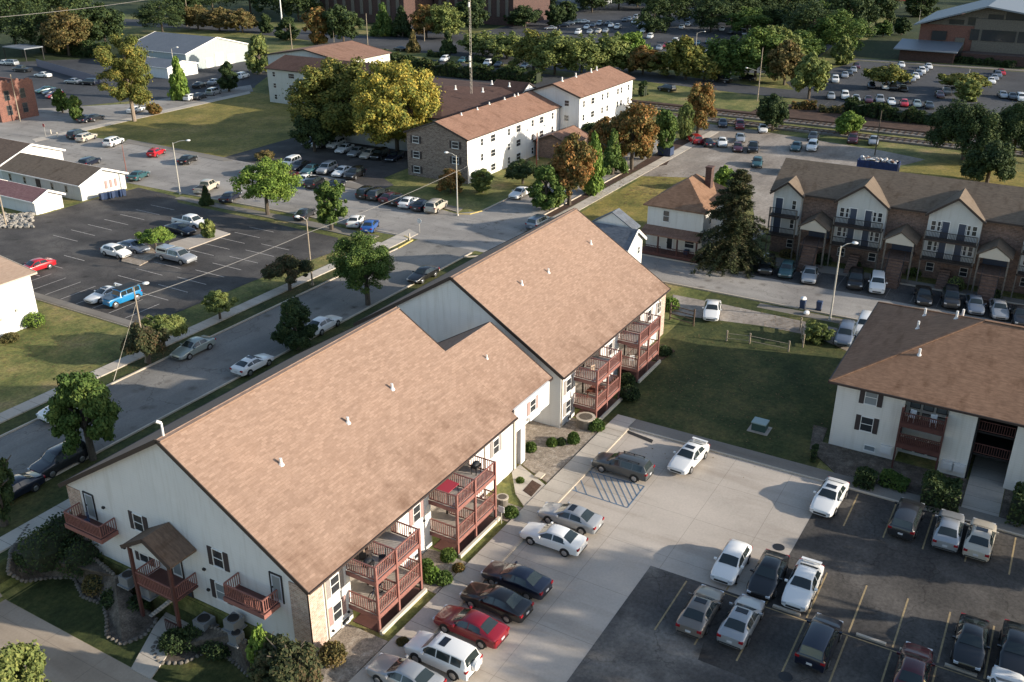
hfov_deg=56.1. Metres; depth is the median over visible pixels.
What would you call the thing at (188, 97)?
parked car
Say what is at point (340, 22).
tree
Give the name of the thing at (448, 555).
shrub
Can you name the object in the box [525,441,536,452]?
shrub
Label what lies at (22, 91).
window
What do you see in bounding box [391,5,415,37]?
tree
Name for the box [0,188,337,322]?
side lot
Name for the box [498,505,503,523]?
sign post
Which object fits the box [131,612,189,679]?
walkway
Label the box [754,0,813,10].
tree
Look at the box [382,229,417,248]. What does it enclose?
apron
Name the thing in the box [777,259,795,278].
parked car
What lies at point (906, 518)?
parked car
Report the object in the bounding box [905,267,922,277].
shrub
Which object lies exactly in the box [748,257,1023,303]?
sidewalk
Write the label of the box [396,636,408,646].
shrub
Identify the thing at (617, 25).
parked car
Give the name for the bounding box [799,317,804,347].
fence
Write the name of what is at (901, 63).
parked car
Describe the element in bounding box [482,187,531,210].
kerb
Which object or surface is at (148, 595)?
air conditioner
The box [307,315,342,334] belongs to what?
parked car
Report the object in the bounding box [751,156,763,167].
parked car
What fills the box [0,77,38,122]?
brick building
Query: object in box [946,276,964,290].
shrub
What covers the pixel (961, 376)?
apartment building
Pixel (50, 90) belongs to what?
parked car
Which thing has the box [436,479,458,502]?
red canopy
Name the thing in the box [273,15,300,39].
tree
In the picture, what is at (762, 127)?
parked car
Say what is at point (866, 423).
window
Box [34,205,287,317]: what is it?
parking stripes
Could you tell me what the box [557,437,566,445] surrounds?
shrub
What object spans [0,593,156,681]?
driveway
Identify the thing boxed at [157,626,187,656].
shrub
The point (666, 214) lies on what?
window
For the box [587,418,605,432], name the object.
shrub
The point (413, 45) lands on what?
tree
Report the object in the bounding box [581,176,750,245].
dry lawn
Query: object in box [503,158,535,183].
tree
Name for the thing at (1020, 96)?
parked car
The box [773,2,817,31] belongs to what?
tree
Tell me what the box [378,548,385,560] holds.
garden chair
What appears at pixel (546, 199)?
tree
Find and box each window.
[3,90,9,100]
[6,105,13,115]
[19,88,25,97]
[22,102,28,112]
[132,512,143,532]
[139,552,150,565]
[211,548,224,570]
[214,581,227,603]
[288,73,294,78]
[329,572,340,597]
[332,599,343,624]
[341,614,350,628]
[412,136,418,143]
[413,151,419,158]
[413,166,419,172]
[413,503,421,525]
[413,551,417,561]
[452,141,458,148]
[452,157,458,164]
[490,134,495,141]
[491,148,495,156]
[491,162,495,170]
[493,437,499,456]
[516,124,520,132]
[516,138,520,146]
[516,152,520,159]
[530,397,536,414]
[539,116,543,123]
[539,130,543,137]
[564,100,568,106]
[564,115,568,120]
[565,398,570,415]
[566,377,570,394]
[566,413,571,421]
[608,341,612,356]
[662,210,669,222]
[684,241,693,249]
[786,239,792,247]
[789,220,793,228]
[791,200,796,209]
[836,227,841,235]
[837,247,844,256]
[839,207,844,216]
[842,228,847,236]
[845,208,850,217]
[858,416,873,433]
[863,392,877,406]
[863,444,874,452]
[868,232,873,240]
[868,252,875,261]
[871,212,876,221]
[874,233,879,241]
[877,212,882,222]
[910,402,920,408]
[921,413,930,420]
[923,405,933,411]
[925,262,933,271]
[926,241,932,250]
[930,220,936,230]
[931,30,946,40]
[932,242,938,251]
[936,221,942,231]
[936,408,947,414]
[937,417,944,424]
[949,19,964,24]
[959,267,967,276]
[960,246,966,255]
[965,225,970,235]
[967,247,973,256]
[968,17,975,24]
[969,29,979,39]
[971,226,977,236]
[980,30,1016,42]
[988,14,1003,19]
[1005,12,1023,20]
[1017,32,1023,42]
[1019,277,1023,286]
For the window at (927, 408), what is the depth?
77.87 m
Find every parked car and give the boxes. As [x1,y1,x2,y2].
[0,59,6,64]
[5,59,18,65]
[11,470,45,500]
[12,65,32,72]
[23,257,55,270]
[27,439,87,477]
[34,71,51,77]
[35,86,55,92]
[36,405,48,422]
[42,88,63,94]
[45,91,62,98]
[64,78,81,84]
[66,129,87,138]
[74,132,96,141]
[76,115,88,122]
[77,156,100,164]
[80,78,98,85]
[84,283,121,303]
[87,113,104,121]
[100,243,131,258]
[102,136,123,146]
[102,282,142,308]
[116,239,149,253]
[126,106,144,113]
[126,170,149,180]
[146,147,165,156]
[155,243,196,265]
[163,222,196,235]
[170,335,215,359]
[171,213,203,229]
[177,154,197,164]
[183,93,193,100]
[191,82,206,88]
[192,93,207,99]
[192,179,219,193]
[205,87,221,95]
[207,78,217,84]
[218,191,241,202]
[229,353,274,376]
[237,71,249,78]
[282,154,301,165]
[286,170,298,175]
[290,159,310,170]
[293,208,315,220]
[298,174,310,184]
[300,163,320,174]
[303,175,324,188]
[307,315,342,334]
[310,140,328,148]
[316,160,337,174]
[326,136,345,147]
[329,179,345,185]
[331,165,351,176]
[334,143,354,153]
[344,165,365,179]
[346,215,364,227]
[347,146,366,156]
[355,185,373,198]
[359,148,374,158]
[360,219,379,232]
[365,652,446,681]
[366,187,388,200]
[370,147,389,159]
[378,191,400,203]
[385,151,403,161]
[387,194,409,205]
[393,46,405,50]
[397,196,419,207]
[404,630,482,680]
[406,265,439,283]
[410,199,428,210]
[424,198,447,212]
[432,604,509,648]
[440,54,449,61]
[458,57,467,62]
[459,581,533,623]
[480,560,552,599]
[483,58,492,65]
[494,61,503,66]
[508,186,528,198]
[519,522,587,556]
[525,214,551,228]
[537,502,603,534]
[544,25,556,29]
[557,23,569,26]
[574,28,581,33]
[578,19,589,22]
[591,451,654,482]
[614,23,620,28]
[647,32,653,37]
[655,45,662,49]
[657,84,676,91]
[667,437,709,474]
[675,584,723,638]
[687,133,702,143]
[702,138,714,146]
[702,299,721,320]
[710,74,732,82]
[710,539,752,584]
[716,137,727,146]
[717,118,727,126]
[717,594,764,649]
[732,141,743,151]
[734,118,745,129]
[735,132,745,142]
[738,74,756,80]
[746,549,789,600]
[747,140,759,152]
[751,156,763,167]
[757,123,768,132]
[757,253,775,274]
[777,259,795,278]
[781,556,824,611]
[790,141,801,151]
[794,612,842,672]
[800,265,818,283]
[806,138,818,151]
[807,131,818,139]
[809,476,849,516]
[826,91,834,98]
[831,74,838,82]
[833,319,856,346]
[840,90,849,98]
[841,71,848,77]
[845,69,852,75]
[846,266,865,289]
[847,131,858,143]
[850,66,856,72]
[852,62,859,68]
[855,310,871,335]
[863,95,872,102]
[867,81,875,87]
[868,135,879,145]
[868,270,887,293]
[874,94,884,102]
[880,82,889,88]
[886,97,895,105]
[887,497,925,540]
[889,81,897,89]
[891,641,934,681]
[897,61,904,67]
[898,84,907,91]
[899,98,908,106]
[911,72,919,78]
[911,99,921,106]
[914,70,922,75]
[914,285,934,304]
[917,66,925,73]
[923,101,933,108]
[924,63,932,68]
[931,509,966,551]
[934,90,944,97]
[941,86,951,95]
[941,283,962,308]
[950,86,956,92]
[950,613,989,671]
[961,518,998,561]
[964,293,986,314]
[986,77,995,83]
[987,298,1010,319]
[987,665,1023,681]
[989,74,998,80]
[992,70,1001,77]
[995,619,1023,675]
[996,90,1007,97]
[1007,92,1016,99]
[1009,304,1023,325]
[1016,92,1023,100]
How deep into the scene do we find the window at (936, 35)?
278.79 m
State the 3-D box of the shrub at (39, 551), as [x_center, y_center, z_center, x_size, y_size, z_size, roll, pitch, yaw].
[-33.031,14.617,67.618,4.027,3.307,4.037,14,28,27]
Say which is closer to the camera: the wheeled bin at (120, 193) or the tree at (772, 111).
the wheeled bin at (120, 193)
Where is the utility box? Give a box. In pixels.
[747,416,771,435]
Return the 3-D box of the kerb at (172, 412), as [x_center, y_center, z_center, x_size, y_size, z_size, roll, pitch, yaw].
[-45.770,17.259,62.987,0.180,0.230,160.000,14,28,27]
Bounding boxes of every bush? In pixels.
[198,218,215,237]
[245,622,273,669]
[246,633,323,681]
[801,320,835,345]
[810,443,818,462]
[851,466,878,490]
[878,467,911,492]
[920,469,963,512]
[1004,481,1023,526]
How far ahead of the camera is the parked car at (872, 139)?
180.90 m
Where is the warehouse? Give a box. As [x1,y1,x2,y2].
[134,31,248,68]
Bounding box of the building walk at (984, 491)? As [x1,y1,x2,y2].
[961,455,1007,516]
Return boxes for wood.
[247,0,283,12]
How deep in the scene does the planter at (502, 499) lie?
72.87 m
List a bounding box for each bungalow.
[0,138,65,178]
[0,152,127,200]
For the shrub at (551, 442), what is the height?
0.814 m
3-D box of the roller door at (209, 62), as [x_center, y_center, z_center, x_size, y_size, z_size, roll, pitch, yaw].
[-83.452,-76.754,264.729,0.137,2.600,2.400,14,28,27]
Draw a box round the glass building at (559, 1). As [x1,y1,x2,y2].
[554,0,611,7]
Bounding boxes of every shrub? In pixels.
[0,331,19,343]
[14,524,70,574]
[21,311,45,328]
[41,511,81,549]
[56,534,103,578]
[81,574,103,596]
[99,587,134,609]
[126,593,151,612]
[145,102,162,114]
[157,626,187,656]
[181,622,203,653]
[200,640,230,661]
[254,150,274,160]
[317,640,348,668]
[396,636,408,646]
[422,558,433,571]
[422,565,439,584]
[434,168,465,192]
[435,569,452,586]
[440,547,457,563]
[452,562,465,572]
[503,505,519,518]
[515,477,524,483]
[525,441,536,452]
[545,437,557,447]
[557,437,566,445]
[567,431,579,444]
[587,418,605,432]
[619,384,640,401]
[620,372,635,385]
[659,345,672,356]
[665,296,679,310]
[779,249,795,258]
[816,253,832,265]
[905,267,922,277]
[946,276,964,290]
[994,290,1002,298]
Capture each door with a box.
[35,179,40,187]
[82,491,97,520]
[172,562,184,578]
[189,66,195,74]
[205,57,212,67]
[215,52,223,65]
[227,54,234,63]
[268,571,284,603]
[665,238,673,250]
[772,217,781,231]
[774,197,783,213]
[844,228,854,242]
[847,207,857,224]
[860,231,870,246]
[863,210,873,226]
[935,242,946,258]
[938,220,950,238]
[951,245,963,261]
[955,223,968,240]
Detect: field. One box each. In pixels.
[0,23,144,61]
[30,0,1023,68]
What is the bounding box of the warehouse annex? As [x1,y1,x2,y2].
[143,57,198,78]
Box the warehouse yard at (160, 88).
[150,61,255,100]
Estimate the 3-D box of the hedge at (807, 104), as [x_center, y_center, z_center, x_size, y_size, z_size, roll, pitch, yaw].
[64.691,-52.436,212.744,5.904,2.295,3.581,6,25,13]
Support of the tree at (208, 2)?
on the field at (878, 46)
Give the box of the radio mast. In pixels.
[468,0,471,93]
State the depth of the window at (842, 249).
121.78 m
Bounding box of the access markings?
[573,471,644,507]
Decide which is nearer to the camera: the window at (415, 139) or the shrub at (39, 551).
the shrub at (39, 551)
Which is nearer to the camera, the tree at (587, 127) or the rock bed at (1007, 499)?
the rock bed at (1007, 499)
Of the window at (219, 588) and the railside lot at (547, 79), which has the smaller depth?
the window at (219, 588)
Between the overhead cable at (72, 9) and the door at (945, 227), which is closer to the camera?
the door at (945, 227)
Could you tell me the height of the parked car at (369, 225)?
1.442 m
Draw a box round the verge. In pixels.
[632,99,1013,141]
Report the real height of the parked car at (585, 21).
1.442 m
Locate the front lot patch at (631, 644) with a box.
[567,566,753,681]
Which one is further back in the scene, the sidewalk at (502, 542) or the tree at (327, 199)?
the tree at (327, 199)
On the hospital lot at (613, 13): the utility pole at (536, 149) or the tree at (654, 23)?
the tree at (654, 23)
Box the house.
[640,165,726,262]
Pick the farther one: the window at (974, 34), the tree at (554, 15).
the tree at (554, 15)
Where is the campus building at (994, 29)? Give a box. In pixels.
[894,0,1023,66]
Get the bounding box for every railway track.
[632,102,1017,145]
[650,110,1022,153]
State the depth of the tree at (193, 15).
338.46 m
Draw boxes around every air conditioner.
[117,568,139,590]
[140,586,158,601]
[192,611,218,631]
[222,612,247,632]
[227,628,246,648]
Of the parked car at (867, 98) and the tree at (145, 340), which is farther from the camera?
the parked car at (867, 98)
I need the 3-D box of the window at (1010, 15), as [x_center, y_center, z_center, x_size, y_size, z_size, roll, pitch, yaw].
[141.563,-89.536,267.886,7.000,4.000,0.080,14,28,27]
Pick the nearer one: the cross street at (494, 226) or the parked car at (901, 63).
the cross street at (494, 226)
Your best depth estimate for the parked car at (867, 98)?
218.43 m
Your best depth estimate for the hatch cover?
76.72 m
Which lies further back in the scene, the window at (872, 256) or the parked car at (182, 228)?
the parked car at (182, 228)
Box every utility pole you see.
[0,197,6,224]
[10,74,20,120]
[536,133,536,166]
[746,49,762,100]
[874,111,881,154]
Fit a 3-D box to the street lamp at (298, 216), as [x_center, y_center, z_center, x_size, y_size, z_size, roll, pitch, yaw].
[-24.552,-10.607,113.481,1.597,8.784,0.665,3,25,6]
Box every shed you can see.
[0,179,65,214]
[2,44,44,61]
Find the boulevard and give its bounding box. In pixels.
[47,17,1003,112]
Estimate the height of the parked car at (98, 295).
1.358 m
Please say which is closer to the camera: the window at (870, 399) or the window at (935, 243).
the window at (870, 399)
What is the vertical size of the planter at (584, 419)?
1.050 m
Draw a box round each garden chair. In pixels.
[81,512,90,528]
[359,552,368,560]
[363,549,371,556]
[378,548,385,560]
[907,409,916,421]
[929,414,937,427]
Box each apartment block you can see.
[264,54,376,104]
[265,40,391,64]
[403,91,561,183]
[524,66,635,129]
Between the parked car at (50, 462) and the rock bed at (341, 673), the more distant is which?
the parked car at (50, 462)
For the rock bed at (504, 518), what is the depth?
72.23 m
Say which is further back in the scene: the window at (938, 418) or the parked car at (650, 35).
the parked car at (650, 35)
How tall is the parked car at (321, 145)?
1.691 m
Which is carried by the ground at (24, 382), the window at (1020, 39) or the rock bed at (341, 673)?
the rock bed at (341, 673)
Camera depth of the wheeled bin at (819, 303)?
107.82 m
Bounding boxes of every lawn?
[0,247,477,536]
[0,529,274,681]
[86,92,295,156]
[576,292,856,466]
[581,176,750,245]
[899,162,1023,186]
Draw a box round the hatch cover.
[534,471,544,478]
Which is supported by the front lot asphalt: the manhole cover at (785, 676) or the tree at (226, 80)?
the manhole cover at (785, 676)
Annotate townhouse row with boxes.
[765,158,1023,305]
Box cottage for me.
[592,208,646,262]
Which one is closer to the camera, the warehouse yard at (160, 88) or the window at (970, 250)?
the window at (970, 250)
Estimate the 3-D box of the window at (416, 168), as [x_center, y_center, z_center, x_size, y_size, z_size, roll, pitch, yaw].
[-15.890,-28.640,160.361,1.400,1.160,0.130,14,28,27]
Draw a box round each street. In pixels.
[0,85,252,138]
[0,130,1014,324]
[0,239,473,478]
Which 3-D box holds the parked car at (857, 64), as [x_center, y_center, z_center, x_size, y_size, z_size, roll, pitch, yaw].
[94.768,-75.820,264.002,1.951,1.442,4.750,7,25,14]
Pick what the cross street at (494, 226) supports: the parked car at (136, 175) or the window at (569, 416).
the parked car at (136, 175)
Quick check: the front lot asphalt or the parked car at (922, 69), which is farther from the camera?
the parked car at (922, 69)
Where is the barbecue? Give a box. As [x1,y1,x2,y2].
[470,460,480,475]
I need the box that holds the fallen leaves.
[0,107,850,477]
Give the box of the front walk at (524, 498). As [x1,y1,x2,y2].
[512,465,544,505]
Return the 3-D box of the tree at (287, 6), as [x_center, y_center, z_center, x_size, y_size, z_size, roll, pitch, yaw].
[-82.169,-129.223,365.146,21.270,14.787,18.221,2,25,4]
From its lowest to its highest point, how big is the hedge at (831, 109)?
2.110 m
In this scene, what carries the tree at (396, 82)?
on the complex lot at (377, 172)
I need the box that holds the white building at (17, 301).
[0,255,37,335]
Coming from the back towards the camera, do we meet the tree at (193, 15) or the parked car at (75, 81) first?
the tree at (193, 15)
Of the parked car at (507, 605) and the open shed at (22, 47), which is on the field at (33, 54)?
the open shed at (22, 47)
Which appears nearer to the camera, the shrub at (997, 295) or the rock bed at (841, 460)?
the rock bed at (841, 460)
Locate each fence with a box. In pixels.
[36,59,100,84]
[669,303,695,325]
[726,330,789,351]
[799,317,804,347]
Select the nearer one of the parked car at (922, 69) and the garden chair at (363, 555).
the garden chair at (363, 555)
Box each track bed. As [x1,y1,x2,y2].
[266,72,1023,156]
[633,104,1019,148]
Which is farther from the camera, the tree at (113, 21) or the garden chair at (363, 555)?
the tree at (113, 21)
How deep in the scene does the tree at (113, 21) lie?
292.15 m
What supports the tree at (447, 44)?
on the boulevard
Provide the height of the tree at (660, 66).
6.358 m
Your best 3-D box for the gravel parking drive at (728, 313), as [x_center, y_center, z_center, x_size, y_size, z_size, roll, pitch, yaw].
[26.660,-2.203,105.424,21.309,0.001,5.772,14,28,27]
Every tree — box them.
[0,0,46,43]
[0,455,14,526]
[0,639,51,681]
[1,1,69,52]
[3,0,53,24]
[31,0,93,10]
[39,7,92,55]
[43,370,123,460]
[51,88,67,112]
[55,0,104,41]
[66,95,82,120]
[83,1,124,42]
[92,32,154,121]
[120,320,169,363]
[131,0,185,31]
[134,226,175,248]
[140,313,189,348]
[165,0,200,25]
[167,56,189,100]
[179,4,210,29]
[197,0,231,9]
[198,185,213,205]
[201,289,238,318]
[202,7,231,31]
[216,61,238,90]
[223,8,258,32]
[229,156,304,214]
[231,0,268,12]
[244,33,269,74]
[258,13,274,32]
[260,253,315,290]
[267,0,323,20]
[269,295,318,351]
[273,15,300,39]
[279,55,366,136]
[288,103,336,151]
[300,6,327,44]
[313,180,349,229]
[317,4,364,40]
[321,230,394,305]
[347,57,445,150]
[368,2,392,36]
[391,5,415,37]
[405,29,420,52]
[408,3,433,37]
[421,2,465,38]
[439,29,456,52]
[453,0,489,32]
[456,30,497,55]
[470,168,494,192]
[484,30,523,58]
[503,15,521,24]
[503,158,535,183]
[508,5,542,26]
[508,28,546,70]
[526,164,567,210]
[529,29,580,74]
[544,4,564,26]
[548,132,599,204]
[552,33,611,73]
[559,0,577,22]
[574,0,610,11]
[580,31,632,69]
[581,121,596,144]
[582,130,606,195]
[587,116,611,154]
[601,128,629,174]
[605,0,644,8]
[610,99,660,169]
[613,31,652,69]
[623,0,640,6]
[624,45,660,73]
[630,0,674,32]
[634,135,657,159]
[642,0,698,24]
[644,51,674,75]
[654,107,678,152]
[660,35,709,79]
[677,101,695,139]
[678,54,729,80]
[685,82,716,132]
[690,0,732,31]
[690,169,778,278]
[703,34,751,77]
[709,0,762,21]
[714,164,734,187]
[726,5,773,33]
[726,26,784,80]
[734,0,786,9]
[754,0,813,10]
[755,93,789,130]
[757,3,784,26]
[758,25,808,64]
[765,39,804,84]
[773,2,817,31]
[781,0,845,43]
[790,51,832,98]
[792,29,826,55]
[807,8,879,53]
[818,0,832,12]
[818,0,881,31]
[830,35,854,64]
[834,110,866,134]
[861,62,914,84]
[864,0,901,31]
[875,19,892,36]
[893,17,911,34]
[904,0,939,16]
[922,97,1009,159]
[937,72,992,87]
[953,77,983,101]
[960,139,1018,182]
[994,100,1023,154]
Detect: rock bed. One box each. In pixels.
[10,531,153,641]
[156,627,249,671]
[316,653,356,681]
[317,623,387,672]
[409,548,466,593]
[483,496,521,521]
[516,418,596,482]
[523,480,540,496]
[649,344,674,360]
[810,425,967,506]
[999,489,1012,518]
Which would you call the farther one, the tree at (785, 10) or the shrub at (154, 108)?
the tree at (785, 10)
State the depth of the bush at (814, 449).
78.74 m
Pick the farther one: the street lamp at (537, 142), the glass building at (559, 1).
the glass building at (559, 1)
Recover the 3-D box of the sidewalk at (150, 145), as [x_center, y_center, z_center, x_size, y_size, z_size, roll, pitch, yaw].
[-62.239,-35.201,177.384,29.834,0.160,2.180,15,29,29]
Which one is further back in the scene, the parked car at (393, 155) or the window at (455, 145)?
the parked car at (393, 155)
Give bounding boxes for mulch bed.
[546,139,689,216]
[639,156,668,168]
[751,104,1011,138]
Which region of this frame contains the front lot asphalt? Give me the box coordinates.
[698,489,1023,681]
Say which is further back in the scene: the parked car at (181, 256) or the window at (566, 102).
the window at (566, 102)
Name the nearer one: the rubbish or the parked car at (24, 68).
the rubbish
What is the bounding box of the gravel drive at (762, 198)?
[709,185,773,261]
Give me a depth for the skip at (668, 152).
172.85 m
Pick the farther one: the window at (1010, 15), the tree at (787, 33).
the window at (1010, 15)
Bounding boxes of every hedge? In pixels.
[38,38,110,57]
[383,48,542,83]
[426,49,450,57]
[472,55,500,64]
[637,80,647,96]
[790,100,817,109]
[817,104,843,113]
[843,96,936,124]
[954,56,1016,67]
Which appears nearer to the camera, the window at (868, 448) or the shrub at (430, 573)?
the shrub at (430, 573)
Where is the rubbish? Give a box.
[860,155,897,163]
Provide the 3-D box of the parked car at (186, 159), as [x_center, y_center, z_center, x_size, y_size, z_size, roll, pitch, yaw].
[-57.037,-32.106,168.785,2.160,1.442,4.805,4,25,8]
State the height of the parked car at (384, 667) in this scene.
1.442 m
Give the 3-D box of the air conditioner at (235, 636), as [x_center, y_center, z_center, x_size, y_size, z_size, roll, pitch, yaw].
[-17.338,18.636,60.423,0.875,0.850,0.875,14,28,27]
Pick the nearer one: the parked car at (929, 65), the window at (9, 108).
the window at (9, 108)
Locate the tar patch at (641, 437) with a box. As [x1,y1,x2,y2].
[627,431,652,442]
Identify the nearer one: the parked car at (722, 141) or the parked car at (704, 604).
the parked car at (704, 604)
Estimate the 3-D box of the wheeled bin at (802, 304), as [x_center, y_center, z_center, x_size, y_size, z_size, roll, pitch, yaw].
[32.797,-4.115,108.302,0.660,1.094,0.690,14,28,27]
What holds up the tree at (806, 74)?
on the campus lot at (925, 87)
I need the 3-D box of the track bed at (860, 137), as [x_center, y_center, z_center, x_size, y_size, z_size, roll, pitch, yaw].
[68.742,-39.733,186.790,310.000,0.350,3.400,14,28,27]
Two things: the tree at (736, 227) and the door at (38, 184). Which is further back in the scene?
the door at (38, 184)
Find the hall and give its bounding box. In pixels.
[320,0,549,25]
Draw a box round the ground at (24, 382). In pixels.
[0,8,1023,681]
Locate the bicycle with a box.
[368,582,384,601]
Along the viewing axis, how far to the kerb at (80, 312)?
107.39 m
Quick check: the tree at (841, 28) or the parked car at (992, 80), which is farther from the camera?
the tree at (841, 28)
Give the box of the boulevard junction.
[378,22,498,58]
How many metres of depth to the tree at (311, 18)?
303.24 m
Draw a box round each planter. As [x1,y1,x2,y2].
[497,493,508,506]
[576,412,595,429]
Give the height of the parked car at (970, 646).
1.352 m
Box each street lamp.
[133,281,148,362]
[172,139,189,194]
[294,215,313,285]
[444,151,458,215]
[537,125,546,159]
[828,241,857,319]
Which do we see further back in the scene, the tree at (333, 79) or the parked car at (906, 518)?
the tree at (333, 79)
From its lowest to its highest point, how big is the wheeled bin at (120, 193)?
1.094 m
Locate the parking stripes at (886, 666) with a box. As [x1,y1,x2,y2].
[654,494,1015,681]
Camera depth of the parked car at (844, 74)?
249.06 m
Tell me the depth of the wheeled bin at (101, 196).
147.47 m
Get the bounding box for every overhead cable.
[3,0,142,16]
[137,233,306,297]
[308,172,454,232]
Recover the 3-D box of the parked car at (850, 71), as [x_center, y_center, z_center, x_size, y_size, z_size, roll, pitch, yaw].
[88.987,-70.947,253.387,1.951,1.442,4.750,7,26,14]
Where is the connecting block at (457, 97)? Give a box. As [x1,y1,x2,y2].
[315,77,535,150]
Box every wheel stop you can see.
[772,604,800,616]
[856,632,886,645]
[944,662,977,676]
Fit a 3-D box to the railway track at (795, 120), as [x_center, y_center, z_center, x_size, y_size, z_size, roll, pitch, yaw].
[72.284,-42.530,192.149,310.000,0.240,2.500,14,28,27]
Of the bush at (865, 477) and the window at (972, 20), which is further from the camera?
the window at (972, 20)
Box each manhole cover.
[773,543,784,550]
[778,671,792,681]
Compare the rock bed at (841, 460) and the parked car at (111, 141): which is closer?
the rock bed at (841, 460)
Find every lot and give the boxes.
[0,57,266,108]
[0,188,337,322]
[225,138,407,188]
[417,58,568,87]
[420,429,822,681]
[471,3,835,72]
[642,124,924,187]
[786,61,1023,112]
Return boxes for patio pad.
[353,586,419,632]
[433,516,493,556]
[574,398,616,417]
[621,361,655,381]
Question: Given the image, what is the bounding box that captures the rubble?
[0,211,35,227]
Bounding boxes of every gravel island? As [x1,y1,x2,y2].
[121,245,155,265]
[169,229,229,248]
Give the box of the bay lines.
[113,102,965,308]
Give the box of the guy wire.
[113,305,135,380]
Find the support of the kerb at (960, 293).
on the ground at (24, 382)
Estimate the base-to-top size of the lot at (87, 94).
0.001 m
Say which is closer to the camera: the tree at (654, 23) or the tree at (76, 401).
the tree at (76, 401)
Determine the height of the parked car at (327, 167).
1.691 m
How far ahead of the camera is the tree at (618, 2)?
400.75 m
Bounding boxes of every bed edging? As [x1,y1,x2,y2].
[6,524,157,644]
[150,625,248,676]
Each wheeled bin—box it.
[98,193,103,200]
[107,191,111,198]
[118,189,122,196]
[799,300,806,308]
[815,300,822,310]
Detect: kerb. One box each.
[0,248,397,437]
[35,298,127,326]
[45,252,471,480]
[189,194,403,235]
[397,235,412,248]
[407,427,1023,658]
[456,210,481,214]
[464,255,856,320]
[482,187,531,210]
[543,169,752,272]
[900,283,1023,304]
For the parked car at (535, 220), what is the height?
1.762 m
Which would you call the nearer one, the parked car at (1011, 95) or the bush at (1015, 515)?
the bush at (1015, 515)
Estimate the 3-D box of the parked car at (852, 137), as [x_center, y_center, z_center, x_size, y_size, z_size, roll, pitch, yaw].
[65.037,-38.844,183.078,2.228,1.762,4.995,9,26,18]
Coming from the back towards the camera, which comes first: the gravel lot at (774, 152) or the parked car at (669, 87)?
the parked car at (669, 87)
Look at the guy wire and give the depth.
92.55 m
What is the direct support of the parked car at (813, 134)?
on the gravel lot at (774, 152)
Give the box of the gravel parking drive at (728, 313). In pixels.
[671,295,848,350]
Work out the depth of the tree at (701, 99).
186.47 m
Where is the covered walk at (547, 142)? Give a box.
[533,125,588,158]
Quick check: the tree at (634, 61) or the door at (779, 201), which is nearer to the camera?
the door at (779, 201)
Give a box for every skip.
[658,146,673,156]
[857,157,900,171]
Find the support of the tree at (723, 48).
on the ground at (24, 382)
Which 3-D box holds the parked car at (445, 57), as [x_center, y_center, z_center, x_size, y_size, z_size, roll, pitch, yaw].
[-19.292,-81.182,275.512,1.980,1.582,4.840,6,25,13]
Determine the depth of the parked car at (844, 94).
222.48 m
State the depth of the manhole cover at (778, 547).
68.49 m
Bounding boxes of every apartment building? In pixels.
[57,208,670,651]
[828,302,1023,490]
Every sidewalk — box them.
[0,242,385,423]
[0,499,70,552]
[32,91,250,141]
[34,292,133,325]
[124,139,232,160]
[174,196,378,238]
[299,172,462,211]
[349,431,617,681]
[552,131,717,217]
[600,414,635,436]
[629,419,1023,534]
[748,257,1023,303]
[757,303,842,322]
[853,58,1023,71]
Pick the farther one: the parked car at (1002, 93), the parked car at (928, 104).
the parked car at (1002, 93)
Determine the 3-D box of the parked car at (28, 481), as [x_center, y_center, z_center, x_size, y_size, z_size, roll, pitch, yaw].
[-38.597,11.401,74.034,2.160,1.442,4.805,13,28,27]
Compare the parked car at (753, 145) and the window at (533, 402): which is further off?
the parked car at (753, 145)
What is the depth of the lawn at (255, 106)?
195.20 m
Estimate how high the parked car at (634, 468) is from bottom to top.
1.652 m
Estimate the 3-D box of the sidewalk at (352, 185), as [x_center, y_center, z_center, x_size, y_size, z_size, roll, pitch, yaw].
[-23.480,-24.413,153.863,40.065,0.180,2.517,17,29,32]
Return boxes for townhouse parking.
[747,264,1011,322]
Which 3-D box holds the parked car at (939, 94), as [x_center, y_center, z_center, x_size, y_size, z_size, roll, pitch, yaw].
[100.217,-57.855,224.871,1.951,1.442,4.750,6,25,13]
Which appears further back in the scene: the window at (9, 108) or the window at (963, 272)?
the window at (9, 108)
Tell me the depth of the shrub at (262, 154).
169.65 m
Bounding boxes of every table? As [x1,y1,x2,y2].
[361,557,374,575]
[586,384,604,397]
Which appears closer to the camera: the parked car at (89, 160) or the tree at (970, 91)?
the parked car at (89, 160)

